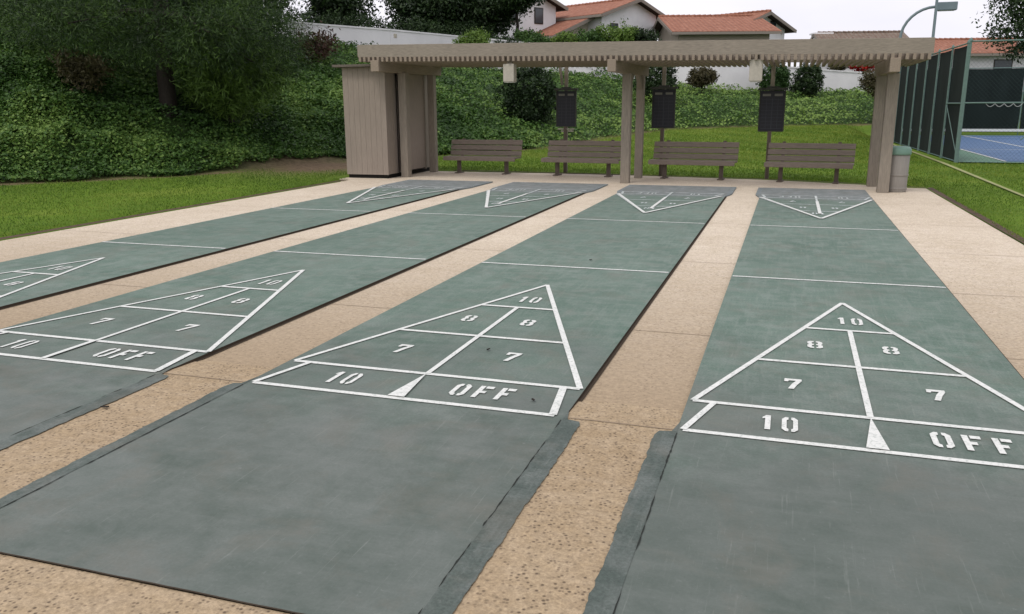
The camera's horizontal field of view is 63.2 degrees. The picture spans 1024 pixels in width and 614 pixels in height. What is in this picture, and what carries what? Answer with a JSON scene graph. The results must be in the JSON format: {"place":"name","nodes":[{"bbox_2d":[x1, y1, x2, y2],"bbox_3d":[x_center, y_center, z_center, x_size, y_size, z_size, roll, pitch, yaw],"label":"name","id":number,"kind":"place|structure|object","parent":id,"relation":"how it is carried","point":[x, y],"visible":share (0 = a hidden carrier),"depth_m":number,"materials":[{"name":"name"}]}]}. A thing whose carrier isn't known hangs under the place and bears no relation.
{"place":"outdoors","nodes":[
{"label":"outdoors","id":0,"kind":"place"},
{"bbox_2d":[0,171,1023,613],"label":"pavement","id":1,"kind":"structure","parent":0,"point":[974,263],"depth_m":8.67,"materials":[{"name":"beige concrete"}]},
{"bbox_2d":[0,360,273,497],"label":"pavement strip","id":2,"kind":"object","parent":1,"relation":"on","point":[25,462],"visible":0.83,"depth_m":4.44,"materials":[{"name":"concrete"}]},
{"bbox_2d":[0,554,287,613],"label":"apron","id":3,"kind":"object","parent":1,"relation":"on","point":[30,587],"depth_m":2.86,"materials":[{"name":"concrete"}]},
{"bbox_2d":[0,180,344,239],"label":"soil edge","id":4,"kind":"object","parent":1,"relation":"on","point":[18,235],"visible":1,"depth_m":13.26,"materials":[{"name":"brown soil"}]},
{"bbox_2d":[0,180,492,309],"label":"shuffleboard court","id":5,"kind":"object","parent":1,"relation":"on","point":[39,276],"visible":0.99,"depth_m":10.32,"materials":[{"name":"paint"}]},
{"bbox_2d":[0,182,607,449],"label":"shuffleboard court","id":6,"kind":"object","parent":1,"relation":"on","point":[61,367],"visible":0.98,"depth_m":6.90,"materials":[{"name":"paint"}]},
{"bbox_2d":[0,185,735,613],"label":"shuffleboard court","id":7,"kind":"object","parent":1,"relation":"on","point":[400,459],"visible":1,"depth_m":4.06,"materials":[{"name":"paint"}]},
{"bbox_2d":[332,64,429,177],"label":"shed","id":8,"kind":"structure","parent":1,"relation":"on","point":[371,116],"depth_m":19.49,"materials":[{"name":"beige wood"}]},
{"bbox_2d":[408,74,425,168],"bbox_3d":[-2.430,-4.559,20.393,0.045,2.320,1.280,4,14,18],"label":"door","id":9,"kind":"structure","parent":8,"relation":"in","point":[416,97],"depth_m":20.58,"materials":[{"name":"beige wood"}]},
{"bbox_2d":[443,138,522,174],"bbox_3d":[-0.722,-3.762,20.767,1.920,0.850,0.615,5,15,21],"label":"park bench","id":10,"kind":"object","parent":1,"relation":"on","point":[459,152],"visible":1,"depth_m":20.77,"materials":[{"name":"brown wood"}]},
{"bbox_2d":[452,400,683,613],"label":"pavement strip","id":11,"kind":"object","parent":1,"relation":"on","point":[551,551],"visible":0.83,"depth_m":3.35,"materials":[{"name":"concrete"}]},
{"bbox_2d":[541,139,620,176],"bbox_3d":[1.697,-3.548,19.819,1.920,0.850,0.616,5,15,22],"label":"park bench","id":12,"kind":"object","parent":1,"relation":"on","point":[608,155],"visible":0.87,"depth_m":19.86,"materials":[{"name":"wood"}]},
{"bbox_2d":[357,37,934,192],"bbox_3d":[2.393,-4.219,18.049,11.734,2.968,3.322,5,15,22],"label":"pergola","id":13,"kind":"object","parent":1,"relation":"on","point":[887,58],"visible":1,"depth_m":16.67,"materials":[{"name":"beige paint"}]},
{"bbox_2d":[503,56,516,82],"bbox_3d":[-0.044,-4.958,17.270,0.235,0.584,0.200,4,14,18],"label":"light fixture","id":14,"kind":"object","parent":13,"relation":"hanging from","point":[509,71],"visible":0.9,"depth_m":17.21,"materials":[{"name":"grey"}]},
{"bbox_2d":[749,55,762,81],"bbox_3d":[4.532,-4.487,15.430,0.235,0.614,0.200,4,14,18],"label":"light fixture","id":15,"kind":"object","parent":13,"relation":"hanging from","point":[756,71],"visible":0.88,"depth_m":15.36,"materials":[{"name":"grey"}]},
{"bbox_2d":[648,140,738,179],"bbox_3d":[4.103,-3.326,18.834,1.920,0.850,0.616,5,15,23],"label":"park bench","id":16,"kind":"object","parent":1,"relation":"on","point":[725,153],"visible":1,"depth_m":18.84,"materials":[{"name":"brown wood"}]},
{"bbox_2d":[462,170,925,187],"bbox_3d":[3.508,-3.045,19.416,11.145,0.001,0.797,7,16,28],"label":"soil edge","id":17,"kind":"object","parent":1,"relation":"on","point":[668,175],"visible":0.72,"depth_m":19.36,"materials":[{"name":"brown soil"}]},
{"bbox_2d":[758,62,787,178],"bbox_3d":[5.727,-4.197,18.375,0.620,2.720,0.170,4,14,18],"label":"scoreboard","id":18,"kind":"object","parent":17,"relation":"on","point":[771,111],"visible":0.97,"depth_m":18.32,"materials":[{"name":"black paint"}]},
{"bbox_2d":[583,187,1023,613],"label":"shuffleboard court","id":19,"kind":"object","parent":1,"relation":"on","point":[845,435],"visible":1,"depth_m":3.99,"materials":[{"name":"paint"}]},
{"bbox_2d":[764,141,855,183],"bbox_3d":[6.361,-3.094,17.815,1.780,0.850,0.616,6,15,24],"label":"park bench","id":20,"kind":"object","parent":1,"relation":"on","point":[832,159],"visible":1,"depth_m":17.83,"materials":[{"name":"brown wood"}]},
{"bbox_2d":[889,146,911,191],"bbox_3d":[7.318,-2.631,15.832,0.464,0.860,0.464,4,14,18],"label":"litter bin","id":21,"kind":"object","parent":1,"relation":"on","point":[899,174],"visible":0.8,"depth_m":15.65,"materials":[{"name":"beige concrete"}]},
{"bbox_2d":[928,188,1023,242],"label":"soil edge","id":22,"kind":"object","parent":1,"relation":"on","point":[998,226],"visible":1,"depth_m":12.26,"materials":[{"name":"brown soil"}]},
{"bbox_2d":[0,33,1023,244],"bbox_3d":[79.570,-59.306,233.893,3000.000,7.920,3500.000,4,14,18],"label":"ground","id":23,"kind":"structure","parent":0,"point":[288,164],"depth_m":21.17,"materials":[{"name":"green plant"}]},
{"bbox_2d":[46,46,116,93],"bbox_3d":[-11.679,-6.472,22.652,1.830,1.530,1.634,4,14,18],"label":"shrub","id":24,"kind":"object","parent":23,"relation":"on","point":[79,70],"visible":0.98,"depth_m":22.41,"materials":[{"name":"green plant"}]},
{"bbox_2d":[0,0,322,117],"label":"pine tree","id":25,"kind":"object","parent":23,"relation":"on","point":[165,22],"visible":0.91,"depth_m":21.45,"materials":[{"name":"green plant"}]},
{"bbox_2d":[117,0,307,57],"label":"broadleaf tree","id":26,"kind":"object","parent":23,"relation":"on","point":[188,5],"visible":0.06,"depth_m":33.30,"materials":[{"name":"green plant"}]},
{"bbox_2d":[158,0,302,129],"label":"conifer","id":27,"kind":"object","parent":23,"relation":"on","point":[220,96],"visible":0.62,"depth_m":23.80,"materials":[{"name":"green plant"}]},
{"bbox_2d":[250,0,297,31],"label":"broadleaf tree","id":28,"kind":"object","parent":23,"relation":"on","point":[279,15],"depth_m":41.17,"materials":[{"name":"green plant"}]},
{"bbox_2d":[282,21,341,63],"bbox_3d":[-8.906,-11.929,37.727,2.812,2.115,2.722,4,14,18],"label":"shrub","id":29,"kind":"object","parent":23,"relation":"on","point":[325,42],"visible":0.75,"depth_m":37.37,"materials":[{"name":"brown plant"}]},
{"bbox_2d":[280,6,377,27],"bbox_3d":[-10.818,-16.267,48.785,6.471,2.585,2.327,-6,15,-22],"label":"hedge","id":30,"kind":"object","parent":23,"relation":"on","point":[329,19],"visible":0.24,"depth_m":48.70,"materials":[{"name":"green plant"}]},
{"bbox_2d":[134,16,529,71],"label":"garden wall","id":31,"kind":"structure","parent":23,"relation":"on","point":[368,35],"depth_m":48.53,"materials":[{"name":"white paint"}]},
{"bbox_2d":[298,0,380,26],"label":"broadleaf tree","id":32,"kind":"object","parent":23,"relation":"on","point":[345,6],"visible":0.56,"depth_m":51.49,"materials":[{"name":"green plant"}]},
{"bbox_2d":[351,12,445,33],"bbox_3d":[-7.074,-17.027,51.839,6.787,2.641,2.351,-7,15,-25],"label":"hedge","id":33,"kind":"object","parent":23,"relation":"on","point":[392,25],"visible":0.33,"depth_m":51.77,"materials":[{"name":"green plant"}]},
{"bbox_2d":[379,0,472,31],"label":"broadleaf tree","id":34,"kind":"object","parent":23,"relation":"on","point":[440,11],"visible":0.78,"depth_m":54.81,"materials":[{"name":"green plant"}]},
{"bbox_2d":[404,18,497,37],"bbox_3d":[-4.071,-17.635,54.469,6.620,2.559,2.244,-7,15,-25],"label":"hedge","id":35,"kind":"object","parent":23,"relation":"on","point":[463,28],"visible":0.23,"depth_m":54.31,"materials":[{"name":"green plant"}]},
{"bbox_2d":[452,26,491,68],"bbox_3d":[-2.356,-15.391,49.818,2.573,2.726,2.272,4,14,18],"label":"shrub","id":36,"kind":"object","parent":23,"relation":"on","point":[473,37],"visible":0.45,"depth_m":49.42,"materials":[{"name":"green plant"}]},
{"bbox_2d":[446,0,524,36],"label":"broadleaf tree","id":37,"kind":"object","parent":23,"relation":"on","point":[481,11],"visible":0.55,"depth_m":56.42,"materials":[{"name":"green plant"}]},
{"bbox_2d":[486,33,523,42],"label":"shrub","id":38,"kind":"object","parent":23,"relation":"on","point":[507,38],"visible":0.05,"depth_m":53.64,"materials":[{"name":"green plant"}]},
{"bbox_2d":[0,1,1023,181],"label":"ivy","id":39,"kind":"object","parent":23,"relation":"on","point":[320,87],"visible":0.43,"depth_m":24.35,"materials":[{"name":"green plant"}]},
{"bbox_2d":[487,0,545,29],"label":"broadleaf tree","id":40,"kind":"object","parent":23,"relation":"on","point":[512,8],"visible":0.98,"depth_m":55.40,"materials":[{"name":"green plant"}]},
{"bbox_2d":[493,67,558,125],"bbox_3d":[0.832,-9.117,36.809,2.848,3.501,2.846,-6,15,-21],"label":"shrub","id":41,"kind":"object","parent":23,"relation":"on","point":[523,97],"visible":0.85,"depth_m":36.21,"materials":[{"name":"green plant"}]},
{"bbox_2d":[483,0,568,38],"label":"house","id":42,"kind":"structure","parent":23,"relation":"on","point":[543,17],"depth_m":69.78,"materials":[{"name":"white paint"}]},
{"bbox_2d":[534,7,542,23],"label":"window","id":43,"kind":"structure","parent":42,"relation":"in","point":[538,16],"depth_m":69.61,"materials":[{"name":"grey glass"}]},
{"bbox_2d":[513,27,551,42],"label":"shrub","id":44,"kind":"object","parent":23,"relation":"on","point":[531,37],"visible":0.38,"depth_m":54.27,"materials":[{"name":"green plant"}]},
{"bbox_2d":[545,30,579,41],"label":"shrub","id":45,"kind":"object","parent":23,"relation":"on","point":[566,37],"visible":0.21,"depth_m":54.47,"materials":[{"name":"green plant"}]},
{"bbox_2d":[554,67,577,172],"bbox_3d":[1.341,-4.684,20.510,0.575,2.720,0.201,4,14,18],"label":"scoreboard","id":46,"kind":"object","parent":23,"relation":"on","point":[566,103],"visible":0.92,"depth_m":20.42,"materials":[{"name":"black paint"}]},
{"bbox_2d":[536,7,603,38],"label":"house","id":47,"kind":"structure","parent":23,"relation":"on","point":[566,26],"depth_m":69.12,"materials":[{"name":"tile"}]},
{"bbox_2d":[574,28,606,72],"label":"shrub","id":48,"kind":"object","parent":23,"relation":"on","point":[589,36],"visible":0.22,"depth_m":54.36,"materials":[{"name":"green plant"}]},
{"bbox_2d":[556,0,664,33],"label":"house","id":49,"kind":"structure","parent":23,"relation":"on","point":[642,14],"depth_m":71.37,"materials":[{"name":"tile"}]},
{"bbox_2d":[593,18,646,41],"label":"shrub","id":50,"kind":"object","parent":23,"relation":"on","point":[617,35],"visible":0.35,"depth_m":54.35,"materials":[{"name":"green plant"}]},
{"bbox_2d":[629,26,661,40],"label":"shrub","id":51,"kind":"object","parent":23,"relation":"on","point":[650,35],"visible":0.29,"depth_m":54.65,"materials":[{"name":"green plant"}]},
{"bbox_2d":[633,67,679,102],"bbox_3d":[8.239,-12.841,47.489,2.663,3.062,2.576,-12,18,-39],"label":"shrub","id":52,"kind":"object","parent":23,"relation":"on","point":[656,81],"visible":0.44,"depth_m":46.83,"materials":[{"name":"green plant"}]},
{"bbox_2d":[651,67,677,174],"bbox_3d":[3.543,-4.450,19.483,0.610,2.720,0.170,4,14,18],"label":"scoreboard","id":53,"kind":"object","parent":23,"relation":"on","point":[663,106],"visible":0.91,"depth_m":19.41,"materials":[{"name":"black paint"}]},
{"bbox_2d":[685,67,719,93],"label":"shrub","id":54,"kind":"object","parent":23,"relation":"on","point":[700,77],"visible":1,"depth_m":51.35,"materials":[{"name":"brown plant"}]},
{"bbox_2d":[653,14,781,40],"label":"house","id":55,"kind":"structure","parent":23,"relation":"on","point":[684,27],"depth_m":67.11,"materials":[{"name":"orange tile"}]},
{"bbox_2d":[717,9,796,64],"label":"house","id":56,"kind":"structure","parent":23,"relation":"on","point":[771,17],"depth_m":72.67,"materials":[{"name":"white paint"}]},
{"bbox_2d":[755,62,792,90],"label":"shrub","id":57,"kind":"object","parent":23,"relation":"on","point":[782,76],"visible":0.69,"depth_m":54.67,"materials":[{"name":"green plant"}]},
{"bbox_2d":[542,64,1023,91],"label":"garden wall","id":58,"kind":"structure","parent":23,"relation":"on","point":[833,79],"depth_m":56.74,"materials":[{"name":"white paint"}]},
{"bbox_2d":[789,62,825,98],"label":"shrub","id":59,"kind":"object","parent":23,"relation":"on","point":[807,83],"visible":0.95,"depth_m":54.76,"materials":[{"name":"green plant"}]},
{"bbox_2d":[827,64,849,70],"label":"shrub","id":60,"kind":"object","parent":23,"relation":"on","point":[837,67],"visible":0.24,"depth_m":61.55,"materials":[{"name":"green plant"}]},
{"bbox_2d":[809,30,908,71],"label":"house","id":61,"kind":"structure","parent":23,"relation":"on","point":[854,34],"depth_m":76.14,"materials":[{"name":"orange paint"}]},
{"bbox_2d":[848,65,874,71],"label":"shrub","id":62,"kind":"object","parent":23,"relation":"on","point":[857,69],"visible":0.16,"depth_m":62.73,"materials":[{"name":"red plant"}]},
{"bbox_2d":[856,68,875,99],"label":"shrub","id":63,"kind":"object","parent":23,"relation":"on","point":[868,79],"visible":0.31,"depth_m":46.81,"materials":[{"name":"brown plant"}]},
{"bbox_2d":[899,1,957,37],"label":"light pole","id":64,"kind":"object","parent":23,"relation":"on","point":[947,6],"visible":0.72,"depth_m":42.49,"materials":[{"name":"grey metal"}]},
{"bbox_2d":[893,40,970,162],"bbox_3d":[14.743,-7.503,30.532,0.144,3.265,16.898,4,14,16],"label":"tennis fence","id":65,"kind":"object","parent":23,"relation":"on","point":[950,108],"visible":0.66,"depth_m":26.66,"materials":[{"name":"green paint"}]},
{"bbox_2d":[931,0,937,55],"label":"light pole","id":66,"kind":"object","parent":23,"relation":"on","point":[935,18],"visible":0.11,"depth_m":41.74,"materials":[{"name":"grey metal"}]},
{"bbox_2d":[893,144,1023,196],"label":"mow strip","id":67,"kind":"object","parent":23,"relation":"on","point":[968,173],"visible":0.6,"depth_m":19.50,"materials":[{"name":"beige concrete"}]},
{"bbox_2d":[894,135,1023,162],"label":"tennis court","id":68,"kind":"object","parent":23,"relation":"on","point":[978,155],"visible":0.5,"depth_m":29.59,"materials":[{"name":"blue paint"}]},
{"bbox_2d":[956,38,1023,162],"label":"tennis fence","id":69,"kind":"object","parent":68,"relation":"on","point":[965,90],"visible":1,"depth_m":22.54,"materials":[{"name":"metal"}]},
{"bbox_2d":[895,67,1023,134],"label":"tennis fence","id":70,"kind":"object","parent":23,"relation":"on","point":[968,117],"visible":0.28,"depth_m":41.40,"materials":[{"name":"metal"}]},
{"bbox_2d":[927,37,1023,68],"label":"house","id":71,"kind":"structure","parent":23,"relation":"on","point":[944,43],"depth_m":68.87,"materials":[{"name":"white paint"}]},
{"bbox_2d":[993,59,1012,68],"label":"window","id":72,"kind":"structure","parent":71,"relation":"in","point":[1003,62],"depth_m":68.71,"materials":[{"name":"grey glass"}]},
{"bbox_2d":[970,0,1023,64],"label":"broadleaf tree","id":73,"kind":"object","parent":23,"relation":"on","point":[1017,15],"visible":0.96,"depth_m":51.38,"materials":[{"name":"green plant"}]},
{"bbox_2d":[279,0,1023,66],"label":"sky","id":74,"kind":"structure","parent":0,"point":[808,17],"materials":[{"name":"white"}]}
]}

